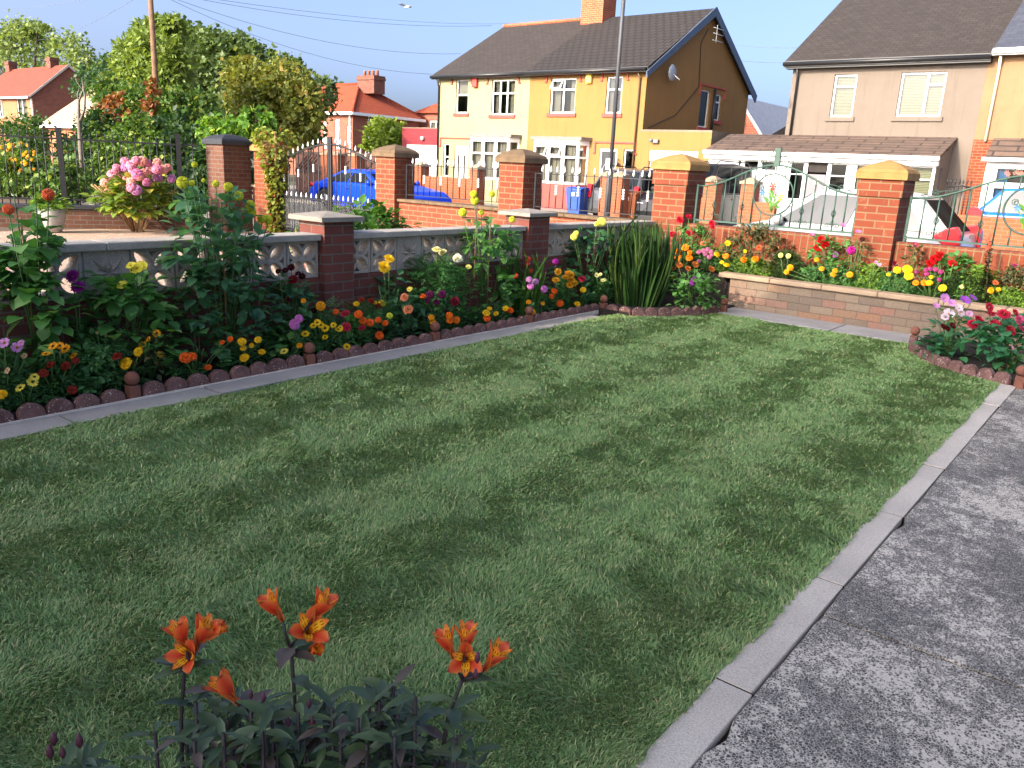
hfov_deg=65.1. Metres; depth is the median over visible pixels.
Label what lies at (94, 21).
overhead wire
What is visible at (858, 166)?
window
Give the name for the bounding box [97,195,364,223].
road
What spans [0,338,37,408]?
daisy plant
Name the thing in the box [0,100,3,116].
window
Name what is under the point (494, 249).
dahlia
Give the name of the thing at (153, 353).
rudbeckia
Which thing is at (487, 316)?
marigold
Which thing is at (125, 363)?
marigold
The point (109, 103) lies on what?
shrub
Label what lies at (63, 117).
outbuilding
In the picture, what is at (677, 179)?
brick pillar
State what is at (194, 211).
dahlia
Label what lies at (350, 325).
zinnia
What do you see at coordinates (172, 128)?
shrub
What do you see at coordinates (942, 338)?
leafy plant
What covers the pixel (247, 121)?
shrub
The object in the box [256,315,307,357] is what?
dahlia
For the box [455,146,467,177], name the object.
door
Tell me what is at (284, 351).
daisy plant
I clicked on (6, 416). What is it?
edging block
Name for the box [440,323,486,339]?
edging block
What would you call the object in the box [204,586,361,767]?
alstroemeria
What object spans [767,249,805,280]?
santolina
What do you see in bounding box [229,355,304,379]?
edging block
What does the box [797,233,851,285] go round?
dahlia
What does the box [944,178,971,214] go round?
iron railing
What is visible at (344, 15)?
overhead wire
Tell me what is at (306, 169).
timber gate
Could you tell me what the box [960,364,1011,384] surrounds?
edging block
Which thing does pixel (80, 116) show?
dead tree
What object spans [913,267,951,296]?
chrysanthemum
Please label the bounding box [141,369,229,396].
edging block
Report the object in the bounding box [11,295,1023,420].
bed soil
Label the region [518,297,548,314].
marigold
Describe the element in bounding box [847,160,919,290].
brick pillar
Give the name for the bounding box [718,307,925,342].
back path
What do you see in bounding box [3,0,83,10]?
overhead wire
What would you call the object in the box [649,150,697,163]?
garage door
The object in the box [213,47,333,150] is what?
hawthorn tree
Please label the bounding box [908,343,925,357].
edging block
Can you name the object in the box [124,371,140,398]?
edging post
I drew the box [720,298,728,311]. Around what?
edging post
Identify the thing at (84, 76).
dark tree
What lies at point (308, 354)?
edging post
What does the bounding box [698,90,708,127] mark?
window
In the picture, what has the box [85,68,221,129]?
shrub
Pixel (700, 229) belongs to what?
dahlia
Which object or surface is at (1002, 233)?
front wall
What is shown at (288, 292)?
dahlia
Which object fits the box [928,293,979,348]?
cosmos
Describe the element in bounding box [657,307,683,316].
edging block
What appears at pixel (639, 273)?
gladiolus
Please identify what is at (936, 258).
dahlia
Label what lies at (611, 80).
window
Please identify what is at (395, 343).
edging block
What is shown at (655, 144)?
attached garage
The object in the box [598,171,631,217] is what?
front wall
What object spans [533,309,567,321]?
edging block
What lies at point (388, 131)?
shrub
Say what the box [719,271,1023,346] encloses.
raised bed wall
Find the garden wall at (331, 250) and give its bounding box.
[0,208,654,388]
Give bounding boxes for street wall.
[397,199,650,228]
[682,223,1023,304]
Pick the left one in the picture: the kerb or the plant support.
the plant support
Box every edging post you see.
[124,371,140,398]
[303,342,314,365]
[430,322,439,340]
[524,306,532,322]
[599,295,607,307]
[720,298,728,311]
[910,326,919,340]
[1013,365,1023,388]
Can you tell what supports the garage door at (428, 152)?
in the painted garage
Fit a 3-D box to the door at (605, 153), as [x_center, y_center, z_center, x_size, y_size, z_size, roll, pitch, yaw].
[3.664,-7.845,30.845,0.760,2.300,0.070,14,19,37]
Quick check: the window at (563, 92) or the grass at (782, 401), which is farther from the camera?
the window at (563, 92)
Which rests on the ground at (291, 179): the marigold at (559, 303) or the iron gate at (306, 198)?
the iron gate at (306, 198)
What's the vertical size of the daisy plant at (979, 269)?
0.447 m
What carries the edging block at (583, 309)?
on the garden ground at (724, 738)
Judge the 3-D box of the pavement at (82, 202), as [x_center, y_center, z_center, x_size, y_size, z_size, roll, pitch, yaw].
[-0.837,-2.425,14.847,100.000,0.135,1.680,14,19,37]
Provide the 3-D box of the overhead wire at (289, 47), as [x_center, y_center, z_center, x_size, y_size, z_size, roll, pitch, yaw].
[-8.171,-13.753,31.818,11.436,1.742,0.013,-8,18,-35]
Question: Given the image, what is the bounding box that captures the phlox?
[696,247,722,271]
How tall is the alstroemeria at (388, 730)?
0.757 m
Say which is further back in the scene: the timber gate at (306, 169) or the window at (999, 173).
the timber gate at (306, 169)
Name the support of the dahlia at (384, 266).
on the bed soil at (669, 299)
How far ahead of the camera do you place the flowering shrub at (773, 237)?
9.87 m
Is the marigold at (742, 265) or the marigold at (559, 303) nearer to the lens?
the marigold at (559, 303)
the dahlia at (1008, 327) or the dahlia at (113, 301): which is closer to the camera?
the dahlia at (113, 301)
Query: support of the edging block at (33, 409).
on the garden ground at (724, 738)
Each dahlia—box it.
[0,177,86,388]
[63,261,195,366]
[66,269,94,381]
[154,161,290,363]
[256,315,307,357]
[260,264,324,354]
[359,254,423,334]
[384,287,428,337]
[390,246,480,329]
[411,284,463,326]
[447,190,523,321]
[512,276,554,313]
[540,259,563,306]
[560,218,618,293]
[570,276,596,303]
[667,261,725,309]
[670,214,720,268]
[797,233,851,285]
[919,250,975,297]
[959,303,1023,373]
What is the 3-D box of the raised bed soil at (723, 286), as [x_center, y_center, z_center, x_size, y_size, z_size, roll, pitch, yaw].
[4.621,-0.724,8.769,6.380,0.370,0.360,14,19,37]
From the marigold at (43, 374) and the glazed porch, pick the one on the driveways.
the glazed porch
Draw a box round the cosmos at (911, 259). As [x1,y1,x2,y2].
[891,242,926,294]
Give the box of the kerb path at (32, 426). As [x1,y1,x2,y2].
[0,314,598,440]
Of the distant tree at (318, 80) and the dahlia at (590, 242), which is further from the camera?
the distant tree at (318, 80)
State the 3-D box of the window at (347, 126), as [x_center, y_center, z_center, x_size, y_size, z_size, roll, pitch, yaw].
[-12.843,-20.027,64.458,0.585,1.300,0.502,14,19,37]
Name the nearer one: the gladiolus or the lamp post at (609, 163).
the gladiolus
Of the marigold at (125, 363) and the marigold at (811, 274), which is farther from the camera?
the marigold at (811, 274)
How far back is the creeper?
15.96 m
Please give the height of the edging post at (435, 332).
0.241 m
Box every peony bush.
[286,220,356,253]
[332,194,421,263]
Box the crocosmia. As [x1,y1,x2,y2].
[496,246,552,315]
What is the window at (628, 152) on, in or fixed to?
in the semi detached house at (682, 70)
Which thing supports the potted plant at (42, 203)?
in the plant pot
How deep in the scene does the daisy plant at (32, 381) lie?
4.67 m
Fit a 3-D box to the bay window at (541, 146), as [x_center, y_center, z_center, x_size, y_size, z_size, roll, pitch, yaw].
[1.798,-8.755,31.647,2.477,1.658,0.780,14,19,37]
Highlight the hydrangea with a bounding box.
[80,156,178,231]
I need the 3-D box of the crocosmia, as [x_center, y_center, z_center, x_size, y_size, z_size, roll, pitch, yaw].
[0.097,-1.096,8.472,0.526,0.750,0.520,-9,19,-37]
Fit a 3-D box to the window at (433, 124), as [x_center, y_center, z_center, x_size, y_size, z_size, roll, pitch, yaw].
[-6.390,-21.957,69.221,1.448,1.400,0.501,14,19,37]
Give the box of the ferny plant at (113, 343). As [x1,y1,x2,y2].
[68,317,150,389]
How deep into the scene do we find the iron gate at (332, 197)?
14.87 m
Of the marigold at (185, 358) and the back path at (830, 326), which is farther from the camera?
the back path at (830, 326)
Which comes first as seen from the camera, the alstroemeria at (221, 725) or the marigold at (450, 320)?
the alstroemeria at (221, 725)
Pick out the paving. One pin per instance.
(940, 574)
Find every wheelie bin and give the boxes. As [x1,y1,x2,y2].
[565,186,588,214]
[627,191,643,218]
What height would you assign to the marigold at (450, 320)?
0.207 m
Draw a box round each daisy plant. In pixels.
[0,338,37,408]
[0,373,55,411]
[28,342,87,402]
[252,341,305,362]
[587,272,614,303]
[955,263,1001,299]
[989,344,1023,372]
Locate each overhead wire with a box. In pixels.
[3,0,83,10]
[41,0,131,39]
[172,0,421,73]
[179,0,428,53]
[205,0,491,25]
[223,0,511,23]
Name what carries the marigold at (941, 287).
on the raised bed soil at (723, 286)
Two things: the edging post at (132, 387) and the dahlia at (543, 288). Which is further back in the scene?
the dahlia at (543, 288)
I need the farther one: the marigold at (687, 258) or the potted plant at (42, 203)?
the potted plant at (42, 203)
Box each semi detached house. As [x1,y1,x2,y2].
[430,18,588,203]
[524,0,756,209]
[782,0,1022,213]
[960,0,1023,214]
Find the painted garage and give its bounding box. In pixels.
[402,127,436,175]
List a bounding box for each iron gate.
[277,137,329,231]
[329,137,375,229]
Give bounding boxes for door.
[407,144,436,175]
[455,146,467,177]
[599,148,616,173]
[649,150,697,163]
[805,163,827,196]
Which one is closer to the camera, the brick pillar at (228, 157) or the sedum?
the sedum
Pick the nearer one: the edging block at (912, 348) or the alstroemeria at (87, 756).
the alstroemeria at (87, 756)
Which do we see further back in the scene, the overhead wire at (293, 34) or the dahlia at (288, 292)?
the overhead wire at (293, 34)
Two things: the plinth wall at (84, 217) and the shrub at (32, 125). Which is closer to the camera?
the plinth wall at (84, 217)
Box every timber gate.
[295,151,321,195]
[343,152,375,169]
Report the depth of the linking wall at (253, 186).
16.52 m
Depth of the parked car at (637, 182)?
24.73 m
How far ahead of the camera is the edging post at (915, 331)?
8.12 m
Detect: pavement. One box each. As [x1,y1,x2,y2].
[11,194,298,231]
[252,195,351,207]
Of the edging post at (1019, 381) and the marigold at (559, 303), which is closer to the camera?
the edging post at (1019, 381)
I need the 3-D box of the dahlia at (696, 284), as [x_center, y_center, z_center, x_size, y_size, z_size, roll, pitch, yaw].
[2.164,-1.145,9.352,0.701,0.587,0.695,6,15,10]
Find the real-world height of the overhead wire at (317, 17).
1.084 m
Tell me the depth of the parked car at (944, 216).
11.58 m
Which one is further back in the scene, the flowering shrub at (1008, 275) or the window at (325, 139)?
the window at (325, 139)
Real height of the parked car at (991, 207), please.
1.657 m
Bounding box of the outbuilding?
[40,89,182,162]
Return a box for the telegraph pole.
[148,0,158,98]
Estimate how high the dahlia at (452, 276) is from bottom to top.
0.783 m
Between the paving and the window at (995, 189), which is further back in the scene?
the window at (995, 189)
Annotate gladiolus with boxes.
[597,207,686,306]
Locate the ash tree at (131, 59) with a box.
[98,11,201,128]
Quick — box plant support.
[461,204,488,321]
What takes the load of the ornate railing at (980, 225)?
on the street wall at (999, 259)
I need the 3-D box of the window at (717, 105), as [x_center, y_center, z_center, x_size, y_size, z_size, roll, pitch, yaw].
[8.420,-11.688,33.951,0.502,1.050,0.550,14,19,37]
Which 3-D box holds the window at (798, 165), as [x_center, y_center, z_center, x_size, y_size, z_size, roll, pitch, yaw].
[8.906,-6.311,24.952,0.455,1.120,0.502,14,19,37]
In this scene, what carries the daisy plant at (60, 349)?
on the bed soil at (669, 299)
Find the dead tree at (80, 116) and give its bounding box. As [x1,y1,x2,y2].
[74,76,85,198]
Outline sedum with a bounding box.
[69,341,124,394]
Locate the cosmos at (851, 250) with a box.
[809,223,872,283]
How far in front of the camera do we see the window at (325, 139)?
66.22 m
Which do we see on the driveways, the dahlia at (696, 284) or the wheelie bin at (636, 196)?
the wheelie bin at (636, 196)
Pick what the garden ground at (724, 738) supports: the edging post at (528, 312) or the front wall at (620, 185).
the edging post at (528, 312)
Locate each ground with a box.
[40,159,963,193]
[595,315,903,746]
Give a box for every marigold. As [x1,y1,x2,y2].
[0,379,25,409]
[22,355,102,402]
[88,347,159,390]
[160,336,233,379]
[210,331,275,369]
[295,296,355,352]
[346,291,399,342]
[349,307,403,346]
[411,312,447,334]
[424,310,463,332]
[466,300,518,324]
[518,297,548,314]
[545,288,571,311]
[569,287,596,305]
[673,244,701,268]
[714,252,773,276]
[784,257,867,288]
[870,265,921,294]
[904,275,960,299]
[981,286,1023,307]
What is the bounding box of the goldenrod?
[0,142,50,195]
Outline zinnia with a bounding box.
[329,303,376,345]
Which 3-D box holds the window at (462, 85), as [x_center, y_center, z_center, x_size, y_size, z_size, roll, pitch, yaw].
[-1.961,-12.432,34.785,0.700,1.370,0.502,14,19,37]
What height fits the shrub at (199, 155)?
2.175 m
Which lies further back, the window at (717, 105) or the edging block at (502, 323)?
the window at (717, 105)
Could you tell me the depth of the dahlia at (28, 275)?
4.74 m
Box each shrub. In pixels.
[0,107,55,165]
[0,141,98,203]
[41,103,132,195]
[83,112,175,200]
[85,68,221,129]
[92,76,167,127]
[137,105,253,200]
[171,143,254,204]
[195,104,278,148]
[356,114,406,153]
[716,238,746,271]
[720,222,796,275]
[992,258,1023,306]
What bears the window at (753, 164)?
in the glazed porch
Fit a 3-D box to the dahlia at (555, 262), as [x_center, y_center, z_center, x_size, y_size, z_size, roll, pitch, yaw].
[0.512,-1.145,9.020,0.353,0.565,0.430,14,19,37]
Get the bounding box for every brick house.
[0,57,79,160]
[287,70,425,174]
[415,103,437,127]
[744,98,787,134]
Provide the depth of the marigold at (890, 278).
8.83 m
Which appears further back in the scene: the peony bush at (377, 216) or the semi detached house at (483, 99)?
the semi detached house at (483, 99)
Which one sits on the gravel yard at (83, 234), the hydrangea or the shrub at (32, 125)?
the hydrangea
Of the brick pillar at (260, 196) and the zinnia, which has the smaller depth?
the zinnia
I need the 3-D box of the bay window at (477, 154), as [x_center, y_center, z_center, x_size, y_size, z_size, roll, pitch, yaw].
[-0.802,-9.481,33.757,2.427,1.708,0.590,14,19,37]
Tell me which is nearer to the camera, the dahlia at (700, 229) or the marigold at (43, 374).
the marigold at (43, 374)
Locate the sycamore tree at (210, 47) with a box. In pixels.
[177,15,267,118]
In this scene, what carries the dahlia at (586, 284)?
on the bed soil at (669, 299)
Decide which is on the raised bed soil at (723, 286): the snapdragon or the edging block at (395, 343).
the snapdragon
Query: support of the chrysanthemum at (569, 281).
on the bed soil at (669, 299)
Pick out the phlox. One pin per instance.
(709, 257)
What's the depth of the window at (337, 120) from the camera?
65.20 m
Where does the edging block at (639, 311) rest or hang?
on the bed soil at (669, 299)
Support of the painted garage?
on the ground at (291, 179)
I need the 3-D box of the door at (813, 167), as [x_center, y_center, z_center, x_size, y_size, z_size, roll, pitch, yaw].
[9.217,-5.682,24.524,0.535,2.040,0.040,14,19,37]
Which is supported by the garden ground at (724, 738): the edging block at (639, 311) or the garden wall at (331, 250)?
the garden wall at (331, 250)
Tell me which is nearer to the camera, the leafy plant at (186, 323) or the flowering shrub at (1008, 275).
the leafy plant at (186, 323)
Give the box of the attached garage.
[637,129,759,168]
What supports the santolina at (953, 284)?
on the raised bed soil at (723, 286)
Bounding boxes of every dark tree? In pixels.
[60,48,110,104]
[264,42,342,151]
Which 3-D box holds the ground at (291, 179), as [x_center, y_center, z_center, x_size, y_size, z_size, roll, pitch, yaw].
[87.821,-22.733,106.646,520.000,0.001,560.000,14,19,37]
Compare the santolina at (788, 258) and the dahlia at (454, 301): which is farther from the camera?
the santolina at (788, 258)
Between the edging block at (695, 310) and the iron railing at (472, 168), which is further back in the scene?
the iron railing at (472, 168)
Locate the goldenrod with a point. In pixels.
(10, 159)
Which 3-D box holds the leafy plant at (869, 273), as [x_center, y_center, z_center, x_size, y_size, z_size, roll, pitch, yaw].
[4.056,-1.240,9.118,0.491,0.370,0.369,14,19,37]
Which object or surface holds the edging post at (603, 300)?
on the bed soil at (669, 299)
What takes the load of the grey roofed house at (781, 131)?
on the ground at (291, 179)
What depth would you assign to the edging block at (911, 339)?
7.85 m
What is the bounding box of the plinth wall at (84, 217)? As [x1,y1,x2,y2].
[0,202,201,230]
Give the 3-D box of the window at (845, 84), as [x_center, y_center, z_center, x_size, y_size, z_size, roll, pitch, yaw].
[10.517,-9.035,25.236,0.690,1.260,0.502,14,19,37]
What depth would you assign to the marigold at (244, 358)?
5.79 m
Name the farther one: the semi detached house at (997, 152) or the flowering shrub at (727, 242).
the semi detached house at (997, 152)
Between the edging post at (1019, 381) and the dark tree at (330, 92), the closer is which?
the edging post at (1019, 381)
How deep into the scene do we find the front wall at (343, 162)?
29.84 m
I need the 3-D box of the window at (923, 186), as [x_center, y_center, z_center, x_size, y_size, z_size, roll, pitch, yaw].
[11.631,-5.609,22.858,0.644,1.120,0.502,14,19,37]
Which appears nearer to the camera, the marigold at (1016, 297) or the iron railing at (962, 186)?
the marigold at (1016, 297)
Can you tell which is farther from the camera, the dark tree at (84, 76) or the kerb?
the dark tree at (84, 76)
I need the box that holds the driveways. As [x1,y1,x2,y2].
[252,185,592,214]
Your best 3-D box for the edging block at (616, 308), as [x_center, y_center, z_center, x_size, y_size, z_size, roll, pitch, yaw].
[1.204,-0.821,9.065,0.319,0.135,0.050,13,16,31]
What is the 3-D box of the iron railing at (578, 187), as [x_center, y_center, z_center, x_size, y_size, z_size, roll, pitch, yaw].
[1.170,-2.780,11.603,2.114,0.675,0.068,14,19,37]
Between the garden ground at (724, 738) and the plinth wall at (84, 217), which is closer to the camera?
the garden ground at (724, 738)
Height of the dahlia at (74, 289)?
0.776 m
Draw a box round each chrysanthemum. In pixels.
[545,267,582,309]
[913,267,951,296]
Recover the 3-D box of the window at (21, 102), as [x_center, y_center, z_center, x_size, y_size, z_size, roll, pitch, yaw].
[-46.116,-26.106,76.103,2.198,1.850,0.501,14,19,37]
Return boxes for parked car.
[309,169,451,210]
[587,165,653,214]
[635,160,758,224]
[737,189,983,247]
[968,188,1023,218]
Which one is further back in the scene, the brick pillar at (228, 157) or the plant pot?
the brick pillar at (228, 157)
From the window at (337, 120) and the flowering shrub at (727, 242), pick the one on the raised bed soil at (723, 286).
the flowering shrub at (727, 242)
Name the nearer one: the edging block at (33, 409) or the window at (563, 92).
the edging block at (33, 409)
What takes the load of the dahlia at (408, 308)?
on the bed soil at (669, 299)
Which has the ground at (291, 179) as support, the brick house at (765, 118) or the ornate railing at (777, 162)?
the brick house at (765, 118)
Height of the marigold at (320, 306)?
0.463 m
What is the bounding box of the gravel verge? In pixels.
[0,196,204,230]
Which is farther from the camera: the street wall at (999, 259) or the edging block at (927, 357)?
the street wall at (999, 259)
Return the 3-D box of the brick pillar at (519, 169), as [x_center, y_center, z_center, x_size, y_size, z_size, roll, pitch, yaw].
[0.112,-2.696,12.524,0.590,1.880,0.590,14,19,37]
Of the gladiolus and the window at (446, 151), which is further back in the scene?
the window at (446, 151)
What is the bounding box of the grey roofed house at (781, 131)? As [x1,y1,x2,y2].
[771,126,785,156]
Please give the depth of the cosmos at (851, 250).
9.12 m
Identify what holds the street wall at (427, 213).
on the ground at (291, 179)
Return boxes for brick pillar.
[201,134,252,231]
[249,141,290,232]
[371,144,418,224]
[495,149,547,224]
[650,154,709,253]
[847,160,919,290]
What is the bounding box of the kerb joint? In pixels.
[716,404,1023,698]
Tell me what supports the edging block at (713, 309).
on the garden ground at (724, 738)
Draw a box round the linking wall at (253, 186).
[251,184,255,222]
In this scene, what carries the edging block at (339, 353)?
on the garden ground at (724, 738)
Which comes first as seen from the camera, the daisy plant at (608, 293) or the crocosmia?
the crocosmia
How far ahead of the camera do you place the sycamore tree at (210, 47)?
40.44 m
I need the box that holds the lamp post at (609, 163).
[604,0,625,215]
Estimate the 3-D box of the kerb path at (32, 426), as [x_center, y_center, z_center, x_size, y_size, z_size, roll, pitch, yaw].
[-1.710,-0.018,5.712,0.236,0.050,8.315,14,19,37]
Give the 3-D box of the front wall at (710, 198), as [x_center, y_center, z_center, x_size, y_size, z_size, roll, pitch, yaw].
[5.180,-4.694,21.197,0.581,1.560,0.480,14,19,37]
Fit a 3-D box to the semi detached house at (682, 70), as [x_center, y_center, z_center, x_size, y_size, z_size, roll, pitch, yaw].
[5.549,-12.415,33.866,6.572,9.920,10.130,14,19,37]
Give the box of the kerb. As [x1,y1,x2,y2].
[630,384,1015,767]
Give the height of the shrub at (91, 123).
3.328 m
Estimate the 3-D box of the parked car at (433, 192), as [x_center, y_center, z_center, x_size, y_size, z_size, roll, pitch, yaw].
[-4.080,-5.902,24.695,4.550,1.326,2.160,14,19,37]
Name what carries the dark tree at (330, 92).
on the ground at (291, 179)
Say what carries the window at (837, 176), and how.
in the glazed porch
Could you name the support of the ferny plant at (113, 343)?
on the bed soil at (669, 299)
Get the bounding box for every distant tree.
[0,8,102,95]
[314,74,343,83]
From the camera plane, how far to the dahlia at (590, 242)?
9.30 m
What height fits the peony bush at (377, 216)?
1.208 m
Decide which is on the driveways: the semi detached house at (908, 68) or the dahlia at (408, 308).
the semi detached house at (908, 68)
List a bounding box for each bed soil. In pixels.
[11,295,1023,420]
[666,267,730,302]
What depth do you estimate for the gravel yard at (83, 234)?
14.47 m
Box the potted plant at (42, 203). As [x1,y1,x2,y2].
[26,192,75,213]
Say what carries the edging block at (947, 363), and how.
on the garden ground at (724, 738)
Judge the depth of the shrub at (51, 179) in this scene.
21.25 m
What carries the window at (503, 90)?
in the semi detached house at (483, 99)
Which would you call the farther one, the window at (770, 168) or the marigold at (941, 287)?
the window at (770, 168)
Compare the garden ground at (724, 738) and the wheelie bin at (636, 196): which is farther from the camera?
the wheelie bin at (636, 196)
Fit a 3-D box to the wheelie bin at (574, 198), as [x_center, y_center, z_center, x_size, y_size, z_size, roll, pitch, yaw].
[2.066,-5.634,25.057,0.600,1.020,0.707,14,19,37]
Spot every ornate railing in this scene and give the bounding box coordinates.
[693,148,857,236]
[902,167,1023,248]
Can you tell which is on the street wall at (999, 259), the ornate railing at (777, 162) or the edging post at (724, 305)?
the ornate railing at (777, 162)
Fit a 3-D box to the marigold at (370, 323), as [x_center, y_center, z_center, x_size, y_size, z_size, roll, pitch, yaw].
[-1.215,-0.506,6.782,0.407,0.336,0.610,10,17,25]
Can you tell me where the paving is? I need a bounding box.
[693,388,1023,767]
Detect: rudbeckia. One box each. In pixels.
[120,329,177,383]
[288,315,354,354]
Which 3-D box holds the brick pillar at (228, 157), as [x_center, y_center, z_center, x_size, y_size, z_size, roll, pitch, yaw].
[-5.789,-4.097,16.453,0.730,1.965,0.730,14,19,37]
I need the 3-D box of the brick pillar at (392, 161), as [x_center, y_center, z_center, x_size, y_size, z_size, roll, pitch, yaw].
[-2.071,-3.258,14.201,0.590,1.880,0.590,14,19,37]
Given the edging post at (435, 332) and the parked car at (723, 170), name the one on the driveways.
the parked car at (723, 170)
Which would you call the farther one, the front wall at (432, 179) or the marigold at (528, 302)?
the front wall at (432, 179)
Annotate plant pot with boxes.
[35,208,65,232]
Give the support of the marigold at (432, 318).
on the bed soil at (669, 299)
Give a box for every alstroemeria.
[46,732,119,767]
[119,613,244,767]
[155,667,284,767]
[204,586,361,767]
[303,620,511,767]
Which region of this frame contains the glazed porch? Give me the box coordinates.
[703,134,957,225]
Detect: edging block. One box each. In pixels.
[0,409,14,423]
[16,389,125,419]
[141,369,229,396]
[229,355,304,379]
[315,343,378,363]
[377,333,432,350]
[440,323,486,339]
[486,316,527,330]
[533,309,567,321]
[567,303,598,315]
[606,304,631,315]
[632,307,656,316]
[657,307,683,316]
[683,306,700,315]
[701,305,718,314]
[908,337,914,348]
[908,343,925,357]
[921,350,938,364]
[935,357,963,373]
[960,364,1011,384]
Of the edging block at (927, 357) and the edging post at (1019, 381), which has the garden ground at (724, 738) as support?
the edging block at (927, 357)
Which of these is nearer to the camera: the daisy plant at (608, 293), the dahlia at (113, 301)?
the dahlia at (113, 301)
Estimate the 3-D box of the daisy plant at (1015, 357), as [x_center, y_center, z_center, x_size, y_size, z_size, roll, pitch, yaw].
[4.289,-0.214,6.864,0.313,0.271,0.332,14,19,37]
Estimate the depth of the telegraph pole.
28.74 m
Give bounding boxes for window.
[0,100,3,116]
[17,98,27,118]
[324,121,326,147]
[336,119,339,148]
[347,126,348,142]
[430,121,436,127]
[444,143,457,175]
[456,80,467,112]
[470,137,519,179]
[492,79,514,114]
[533,139,589,184]
[549,78,576,112]
[606,76,622,112]
[623,149,632,167]
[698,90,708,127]
[714,94,720,120]
[744,160,758,169]
[760,161,775,170]
[786,162,809,199]
[827,163,847,188]
[830,74,857,116]
[853,164,866,188]
[896,71,947,116]
[909,166,933,193]
[990,186,1018,198]
[993,167,1023,184]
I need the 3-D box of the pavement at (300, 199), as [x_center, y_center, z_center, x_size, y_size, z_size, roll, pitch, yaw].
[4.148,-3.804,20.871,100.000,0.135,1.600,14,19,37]
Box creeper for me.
[249,126,300,232]
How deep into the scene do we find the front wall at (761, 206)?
20.29 m
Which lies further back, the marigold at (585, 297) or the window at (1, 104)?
the window at (1, 104)
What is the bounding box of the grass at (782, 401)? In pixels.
[0,313,1000,767]
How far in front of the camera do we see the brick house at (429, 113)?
69.33 m
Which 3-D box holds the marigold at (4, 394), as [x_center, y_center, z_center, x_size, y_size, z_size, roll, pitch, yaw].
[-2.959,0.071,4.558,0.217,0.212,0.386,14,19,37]
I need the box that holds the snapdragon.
[977,233,993,302]
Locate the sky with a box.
[0,0,982,177]
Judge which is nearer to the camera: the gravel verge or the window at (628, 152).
the gravel verge
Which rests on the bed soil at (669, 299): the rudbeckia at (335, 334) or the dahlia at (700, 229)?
the rudbeckia at (335, 334)
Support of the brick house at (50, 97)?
on the ground at (291, 179)
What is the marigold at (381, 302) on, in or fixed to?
on the bed soil at (669, 299)
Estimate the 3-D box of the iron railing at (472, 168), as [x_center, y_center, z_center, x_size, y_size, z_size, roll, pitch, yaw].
[-0.964,-3.348,13.242,2.214,0.680,0.066,14,19,37]
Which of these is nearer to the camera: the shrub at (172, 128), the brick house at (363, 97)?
the shrub at (172, 128)
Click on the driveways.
(489, 204)
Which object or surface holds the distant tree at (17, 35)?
on the ground at (291, 179)
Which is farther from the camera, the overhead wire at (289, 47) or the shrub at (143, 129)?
the overhead wire at (289, 47)
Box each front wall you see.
[320,151,366,179]
[415,162,486,204]
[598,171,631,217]
[699,176,724,224]
[737,178,777,224]
[957,214,1023,251]
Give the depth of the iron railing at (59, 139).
15.28 m
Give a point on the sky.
(782, 26)
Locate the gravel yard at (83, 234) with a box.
[0,226,292,293]
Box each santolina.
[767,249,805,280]
[938,267,995,302]
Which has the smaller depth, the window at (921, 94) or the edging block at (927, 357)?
the edging block at (927, 357)
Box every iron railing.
[0,127,198,204]
[406,158,498,202]
[533,166,651,216]
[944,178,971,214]
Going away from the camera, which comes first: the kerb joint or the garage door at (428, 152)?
the kerb joint
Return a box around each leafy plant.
[159,313,235,376]
[846,260,887,289]
[912,319,980,362]

